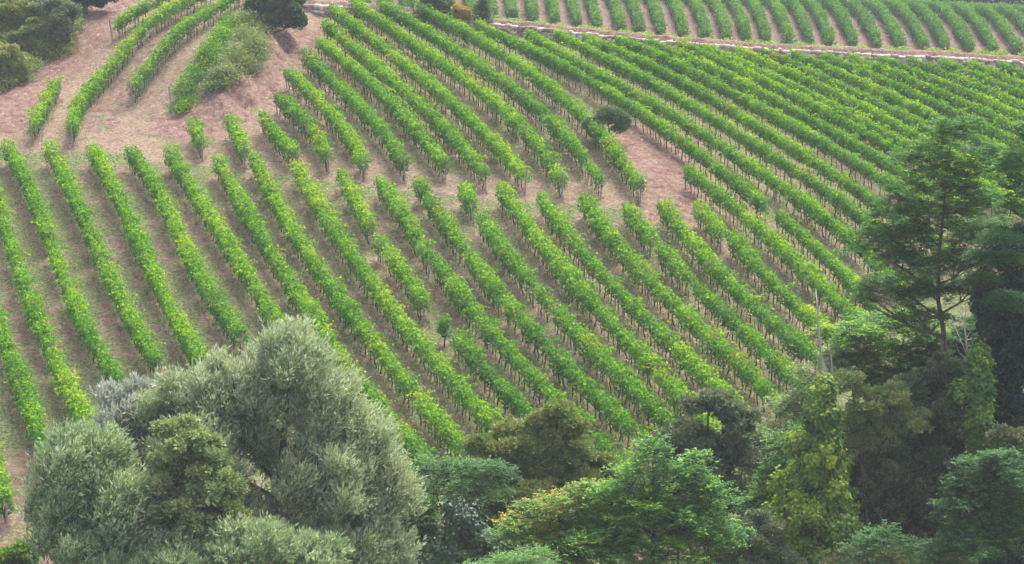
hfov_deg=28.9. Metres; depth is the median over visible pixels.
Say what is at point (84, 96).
vine row
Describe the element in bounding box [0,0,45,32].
bank bush
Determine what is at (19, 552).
leafy shrub
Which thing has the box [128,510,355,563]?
willow shrub
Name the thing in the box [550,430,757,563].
locust tree
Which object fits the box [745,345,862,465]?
scrub bush
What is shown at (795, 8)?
vine row
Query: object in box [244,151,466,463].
vine row
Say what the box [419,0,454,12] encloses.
leafy shrub
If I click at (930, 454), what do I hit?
oak tree
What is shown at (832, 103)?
vine row
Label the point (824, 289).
vine row
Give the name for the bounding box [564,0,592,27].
vine row
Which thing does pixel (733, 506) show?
undergrowth shrub
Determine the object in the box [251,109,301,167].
vine row
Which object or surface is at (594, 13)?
vine row
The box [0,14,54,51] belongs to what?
bank bush
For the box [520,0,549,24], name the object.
vine row
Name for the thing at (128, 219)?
vine row
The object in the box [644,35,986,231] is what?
vine row
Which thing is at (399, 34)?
vine row
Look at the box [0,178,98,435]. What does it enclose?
vine row
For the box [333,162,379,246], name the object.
vine row
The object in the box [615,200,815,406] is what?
vine row
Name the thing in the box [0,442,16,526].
vine row
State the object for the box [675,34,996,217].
vine row
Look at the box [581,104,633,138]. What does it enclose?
grey bush
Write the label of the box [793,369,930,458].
undergrowth shrub
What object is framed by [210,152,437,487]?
vine row
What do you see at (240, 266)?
vine row
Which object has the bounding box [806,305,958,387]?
scrub bush
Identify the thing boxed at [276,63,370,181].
vine row
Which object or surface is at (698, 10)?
vine row
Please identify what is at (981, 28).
vine row
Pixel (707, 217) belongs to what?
vine row
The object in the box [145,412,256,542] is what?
leafy tree
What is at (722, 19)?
vine row
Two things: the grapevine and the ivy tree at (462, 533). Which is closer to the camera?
the ivy tree at (462, 533)
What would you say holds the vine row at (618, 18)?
on the ground at (240, 96)
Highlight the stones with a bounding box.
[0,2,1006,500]
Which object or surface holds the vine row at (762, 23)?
on the ground at (240, 96)
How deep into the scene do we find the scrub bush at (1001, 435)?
84.51 m
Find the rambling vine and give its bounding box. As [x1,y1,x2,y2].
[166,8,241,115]
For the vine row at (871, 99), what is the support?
on the ground at (240, 96)
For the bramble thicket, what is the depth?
157.39 m
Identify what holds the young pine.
on the ground at (240, 96)
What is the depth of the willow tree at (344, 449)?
82.44 m
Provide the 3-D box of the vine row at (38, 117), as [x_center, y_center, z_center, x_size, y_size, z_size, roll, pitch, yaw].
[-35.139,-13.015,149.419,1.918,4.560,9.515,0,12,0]
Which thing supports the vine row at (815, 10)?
on the ground at (240, 96)
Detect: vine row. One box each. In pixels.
[0,136,128,395]
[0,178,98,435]
[0,301,51,477]
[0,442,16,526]
[20,75,67,145]
[40,138,166,380]
[62,0,210,147]
[83,137,207,368]
[109,0,170,42]
[119,142,251,354]
[124,0,245,105]
[162,141,287,331]
[182,116,207,161]
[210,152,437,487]
[221,109,251,169]
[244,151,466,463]
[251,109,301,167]
[268,87,335,173]
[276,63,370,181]
[285,155,503,433]
[294,47,414,183]
[313,32,453,182]
[319,16,489,191]
[325,0,532,194]
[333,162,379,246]
[346,0,571,200]
[368,172,437,278]
[370,231,432,324]
[373,0,605,199]
[398,0,412,7]
[406,174,655,466]
[409,0,650,204]
[427,252,636,478]
[449,325,535,420]
[454,177,674,433]
[462,0,478,15]
[472,15,773,223]
[486,0,508,19]
[493,180,763,482]
[502,0,523,21]
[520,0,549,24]
[523,24,919,314]
[533,190,796,462]
[541,0,569,25]
[550,27,930,295]
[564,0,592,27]
[576,188,803,431]
[580,31,952,271]
[583,0,611,30]
[604,0,631,32]
[613,33,968,244]
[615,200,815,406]
[624,0,655,34]
[643,0,677,35]
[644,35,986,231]
[656,196,820,374]
[658,0,738,40]
[660,0,718,39]
[663,0,695,36]
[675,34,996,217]
[679,161,887,362]
[683,0,764,42]
[687,198,727,251]
[697,40,1023,224]
[701,0,780,43]
[718,227,856,366]
[732,42,1023,199]
[741,0,808,45]
[758,47,1023,191]
[763,0,825,45]
[763,0,847,46]
[772,206,883,316]
[789,48,1023,169]
[817,0,868,47]
[819,50,1023,149]
[822,0,898,49]
[843,0,911,50]
[846,50,1023,142]
[868,0,940,50]
[876,56,1023,121]
[889,0,961,52]
[889,0,990,53]
[907,54,1023,119]
[914,0,1023,55]
[936,0,1009,54]
[937,54,1023,100]
[963,1,1023,32]
[967,57,1023,90]
[995,59,1023,87]
[996,2,1023,11]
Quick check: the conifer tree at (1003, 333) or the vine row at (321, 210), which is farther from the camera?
the vine row at (321, 210)
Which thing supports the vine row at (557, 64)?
on the ground at (240, 96)
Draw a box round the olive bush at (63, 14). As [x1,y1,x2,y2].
[34,0,82,51]
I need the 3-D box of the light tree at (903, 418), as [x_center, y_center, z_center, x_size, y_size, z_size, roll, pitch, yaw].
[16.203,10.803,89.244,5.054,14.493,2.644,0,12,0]
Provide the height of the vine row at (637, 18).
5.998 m
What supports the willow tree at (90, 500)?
on the ground at (240, 96)
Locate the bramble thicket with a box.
[191,5,276,99]
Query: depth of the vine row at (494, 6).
245.42 m
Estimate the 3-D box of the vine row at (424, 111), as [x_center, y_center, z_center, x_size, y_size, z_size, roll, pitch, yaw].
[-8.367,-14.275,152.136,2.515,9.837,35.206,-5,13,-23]
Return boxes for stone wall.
[302,4,1023,71]
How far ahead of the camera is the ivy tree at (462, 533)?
84.97 m
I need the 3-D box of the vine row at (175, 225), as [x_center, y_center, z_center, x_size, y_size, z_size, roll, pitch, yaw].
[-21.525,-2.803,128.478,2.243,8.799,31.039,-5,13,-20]
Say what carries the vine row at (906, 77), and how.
on the ground at (240, 96)
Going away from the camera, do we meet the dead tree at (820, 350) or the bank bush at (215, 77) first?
the dead tree at (820, 350)
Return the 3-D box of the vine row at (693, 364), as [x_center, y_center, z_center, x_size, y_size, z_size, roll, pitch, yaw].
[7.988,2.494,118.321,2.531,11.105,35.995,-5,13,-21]
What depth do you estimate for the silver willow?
83.87 m
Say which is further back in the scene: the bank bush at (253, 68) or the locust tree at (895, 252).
the bank bush at (253, 68)
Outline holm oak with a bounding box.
[241,0,308,32]
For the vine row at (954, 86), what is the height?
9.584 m
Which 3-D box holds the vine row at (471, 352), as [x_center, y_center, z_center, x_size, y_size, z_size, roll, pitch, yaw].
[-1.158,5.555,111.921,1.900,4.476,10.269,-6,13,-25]
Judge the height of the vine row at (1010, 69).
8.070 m
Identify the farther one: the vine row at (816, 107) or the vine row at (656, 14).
the vine row at (656, 14)
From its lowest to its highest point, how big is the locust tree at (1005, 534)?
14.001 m
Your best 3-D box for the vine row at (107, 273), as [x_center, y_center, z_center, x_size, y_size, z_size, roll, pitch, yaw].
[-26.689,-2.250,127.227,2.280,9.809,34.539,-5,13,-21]
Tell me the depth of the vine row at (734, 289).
122.78 m
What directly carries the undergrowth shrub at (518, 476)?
on the ground at (240, 96)
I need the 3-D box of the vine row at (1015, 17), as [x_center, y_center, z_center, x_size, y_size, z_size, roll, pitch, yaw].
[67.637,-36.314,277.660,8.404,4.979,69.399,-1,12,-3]
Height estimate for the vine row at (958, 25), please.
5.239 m
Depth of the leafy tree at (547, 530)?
83.30 m
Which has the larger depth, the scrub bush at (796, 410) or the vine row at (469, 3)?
the vine row at (469, 3)
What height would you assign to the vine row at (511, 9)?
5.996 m
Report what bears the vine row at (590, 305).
on the ground at (240, 96)
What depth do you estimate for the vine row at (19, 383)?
109.17 m
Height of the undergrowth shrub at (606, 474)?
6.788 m
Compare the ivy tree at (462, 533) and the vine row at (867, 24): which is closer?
the ivy tree at (462, 533)
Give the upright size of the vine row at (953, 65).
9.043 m
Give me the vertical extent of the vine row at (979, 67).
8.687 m
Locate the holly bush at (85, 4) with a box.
[73,0,118,8]
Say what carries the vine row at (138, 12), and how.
on the ground at (240, 96)
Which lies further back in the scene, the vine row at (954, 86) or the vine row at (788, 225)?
the vine row at (954, 86)
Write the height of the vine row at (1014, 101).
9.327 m
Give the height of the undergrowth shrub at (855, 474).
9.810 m
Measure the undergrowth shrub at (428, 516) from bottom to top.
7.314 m
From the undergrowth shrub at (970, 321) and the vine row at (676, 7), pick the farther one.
the vine row at (676, 7)
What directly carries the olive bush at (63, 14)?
on the ground at (240, 96)
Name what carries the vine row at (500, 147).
on the ground at (240, 96)
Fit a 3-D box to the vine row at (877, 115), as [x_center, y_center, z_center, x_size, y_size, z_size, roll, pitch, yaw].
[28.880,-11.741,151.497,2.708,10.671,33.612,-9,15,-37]
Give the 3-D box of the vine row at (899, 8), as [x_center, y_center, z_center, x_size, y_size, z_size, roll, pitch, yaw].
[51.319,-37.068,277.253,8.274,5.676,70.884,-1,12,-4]
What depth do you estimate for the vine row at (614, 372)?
116.68 m
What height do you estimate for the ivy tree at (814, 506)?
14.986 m
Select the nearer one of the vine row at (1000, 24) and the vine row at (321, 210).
the vine row at (321, 210)
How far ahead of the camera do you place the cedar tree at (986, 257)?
85.50 m
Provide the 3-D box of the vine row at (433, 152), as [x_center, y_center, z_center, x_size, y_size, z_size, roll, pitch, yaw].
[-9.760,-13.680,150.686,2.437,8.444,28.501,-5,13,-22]
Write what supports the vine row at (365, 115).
on the ground at (240, 96)
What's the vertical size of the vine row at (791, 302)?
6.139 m
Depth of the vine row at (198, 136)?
144.56 m
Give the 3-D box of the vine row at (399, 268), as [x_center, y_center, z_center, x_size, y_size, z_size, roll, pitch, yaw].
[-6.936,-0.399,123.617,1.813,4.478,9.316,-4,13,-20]
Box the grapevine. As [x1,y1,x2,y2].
[436,313,451,345]
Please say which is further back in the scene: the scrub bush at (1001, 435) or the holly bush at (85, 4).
the holly bush at (85, 4)
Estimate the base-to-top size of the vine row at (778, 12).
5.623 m
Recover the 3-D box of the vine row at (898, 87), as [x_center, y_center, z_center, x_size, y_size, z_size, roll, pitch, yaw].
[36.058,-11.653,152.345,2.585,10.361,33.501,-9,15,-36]
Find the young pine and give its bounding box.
[469,0,494,21]
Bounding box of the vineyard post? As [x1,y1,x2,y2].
[168,86,171,111]
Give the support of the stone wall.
on the ground at (240, 96)
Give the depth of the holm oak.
163.14 m
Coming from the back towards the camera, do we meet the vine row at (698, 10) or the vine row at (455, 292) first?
the vine row at (698, 10)
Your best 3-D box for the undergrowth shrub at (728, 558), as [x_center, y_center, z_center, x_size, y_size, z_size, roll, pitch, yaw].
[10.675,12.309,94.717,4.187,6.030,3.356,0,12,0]
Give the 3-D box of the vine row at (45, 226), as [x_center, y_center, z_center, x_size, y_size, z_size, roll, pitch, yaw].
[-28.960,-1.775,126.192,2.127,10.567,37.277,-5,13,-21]
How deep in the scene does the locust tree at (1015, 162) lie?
85.77 m
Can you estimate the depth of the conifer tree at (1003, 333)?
88.75 m
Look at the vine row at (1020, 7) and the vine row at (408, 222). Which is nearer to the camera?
the vine row at (408, 222)
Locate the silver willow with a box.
[83,372,165,475]
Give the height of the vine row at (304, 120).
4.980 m
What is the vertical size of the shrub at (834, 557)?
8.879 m
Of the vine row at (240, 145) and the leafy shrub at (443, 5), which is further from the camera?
the leafy shrub at (443, 5)
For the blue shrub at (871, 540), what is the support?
on the ground at (240, 96)
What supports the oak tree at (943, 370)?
on the ground at (240, 96)
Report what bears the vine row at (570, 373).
on the ground at (240, 96)
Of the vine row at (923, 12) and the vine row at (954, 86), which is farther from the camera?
the vine row at (923, 12)
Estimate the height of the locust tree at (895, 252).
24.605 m
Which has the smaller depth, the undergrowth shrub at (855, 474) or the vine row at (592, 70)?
the undergrowth shrub at (855, 474)
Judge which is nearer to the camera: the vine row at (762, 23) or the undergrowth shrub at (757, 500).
the undergrowth shrub at (757, 500)
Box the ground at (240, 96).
[0,0,1023,563]
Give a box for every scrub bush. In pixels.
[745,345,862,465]
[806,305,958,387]
[983,421,1023,563]
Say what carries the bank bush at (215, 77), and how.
on the ground at (240, 96)
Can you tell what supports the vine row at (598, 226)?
on the ground at (240, 96)
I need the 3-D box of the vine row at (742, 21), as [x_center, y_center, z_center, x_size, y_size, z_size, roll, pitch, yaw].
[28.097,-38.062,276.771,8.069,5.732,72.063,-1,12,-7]
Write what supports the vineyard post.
on the ground at (240, 96)
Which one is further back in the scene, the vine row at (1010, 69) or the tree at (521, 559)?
the vine row at (1010, 69)
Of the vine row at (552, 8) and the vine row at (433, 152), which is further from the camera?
the vine row at (552, 8)
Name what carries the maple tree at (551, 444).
on the ground at (240, 96)
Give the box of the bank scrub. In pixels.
[0,0,97,90]
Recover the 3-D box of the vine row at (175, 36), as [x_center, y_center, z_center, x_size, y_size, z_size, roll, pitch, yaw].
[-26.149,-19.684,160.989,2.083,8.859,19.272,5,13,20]
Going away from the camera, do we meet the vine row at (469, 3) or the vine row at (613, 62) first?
the vine row at (613, 62)
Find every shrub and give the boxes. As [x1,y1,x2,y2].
[0,538,41,563]
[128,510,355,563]
[396,494,446,562]
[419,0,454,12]
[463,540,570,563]
[467,470,542,544]
[549,469,665,563]
[641,461,746,562]
[693,481,762,563]
[717,421,796,483]
[731,420,803,515]
[731,507,806,563]
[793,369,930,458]
[819,537,978,563]
[825,519,921,563]
[838,411,870,493]
[924,312,1023,512]
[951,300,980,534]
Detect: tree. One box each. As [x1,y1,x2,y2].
[15,416,179,563]
[121,310,430,563]
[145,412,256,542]
[402,452,522,508]
[415,493,523,563]
[447,396,629,562]
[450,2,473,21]
[483,477,624,563]
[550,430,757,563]
[635,387,763,563]
[741,371,866,563]
[815,289,826,374]
[828,344,833,373]
[830,367,933,536]
[836,115,1013,352]
[848,436,930,547]
[880,388,990,563]
[892,351,979,521]
[894,442,1023,563]
[945,223,1023,317]
[946,337,999,553]
[953,221,1023,563]
[983,118,1023,221]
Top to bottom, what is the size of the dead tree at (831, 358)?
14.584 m
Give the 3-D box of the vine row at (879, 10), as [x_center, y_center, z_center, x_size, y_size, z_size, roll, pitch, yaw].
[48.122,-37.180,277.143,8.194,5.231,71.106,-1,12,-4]
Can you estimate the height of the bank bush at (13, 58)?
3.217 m
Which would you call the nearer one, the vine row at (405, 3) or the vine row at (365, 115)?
the vine row at (365, 115)
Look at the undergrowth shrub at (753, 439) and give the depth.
96.57 m
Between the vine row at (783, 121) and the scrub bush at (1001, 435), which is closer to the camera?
the scrub bush at (1001, 435)
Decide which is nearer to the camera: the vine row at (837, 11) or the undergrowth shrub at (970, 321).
the undergrowth shrub at (970, 321)
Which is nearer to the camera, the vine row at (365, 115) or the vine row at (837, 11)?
the vine row at (365, 115)
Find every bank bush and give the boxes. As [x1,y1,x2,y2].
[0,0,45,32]
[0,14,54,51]
[0,43,32,83]
[204,66,233,94]
[241,43,268,74]
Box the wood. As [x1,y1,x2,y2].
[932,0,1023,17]
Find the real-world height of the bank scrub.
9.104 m
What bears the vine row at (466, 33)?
on the ground at (240, 96)
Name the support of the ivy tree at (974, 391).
on the ground at (240, 96)
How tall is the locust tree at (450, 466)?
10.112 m
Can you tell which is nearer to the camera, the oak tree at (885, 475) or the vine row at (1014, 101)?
the oak tree at (885, 475)
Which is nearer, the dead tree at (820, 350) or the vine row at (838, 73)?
the dead tree at (820, 350)
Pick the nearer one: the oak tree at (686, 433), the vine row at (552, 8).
the oak tree at (686, 433)
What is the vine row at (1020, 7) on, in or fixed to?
on the ground at (240, 96)
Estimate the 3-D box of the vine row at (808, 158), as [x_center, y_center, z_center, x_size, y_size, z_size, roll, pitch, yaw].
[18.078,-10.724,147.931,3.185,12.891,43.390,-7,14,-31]
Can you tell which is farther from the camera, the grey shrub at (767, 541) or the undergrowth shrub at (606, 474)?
the undergrowth shrub at (606, 474)
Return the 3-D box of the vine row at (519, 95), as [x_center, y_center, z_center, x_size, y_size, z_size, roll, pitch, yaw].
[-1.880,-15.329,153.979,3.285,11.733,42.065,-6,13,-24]

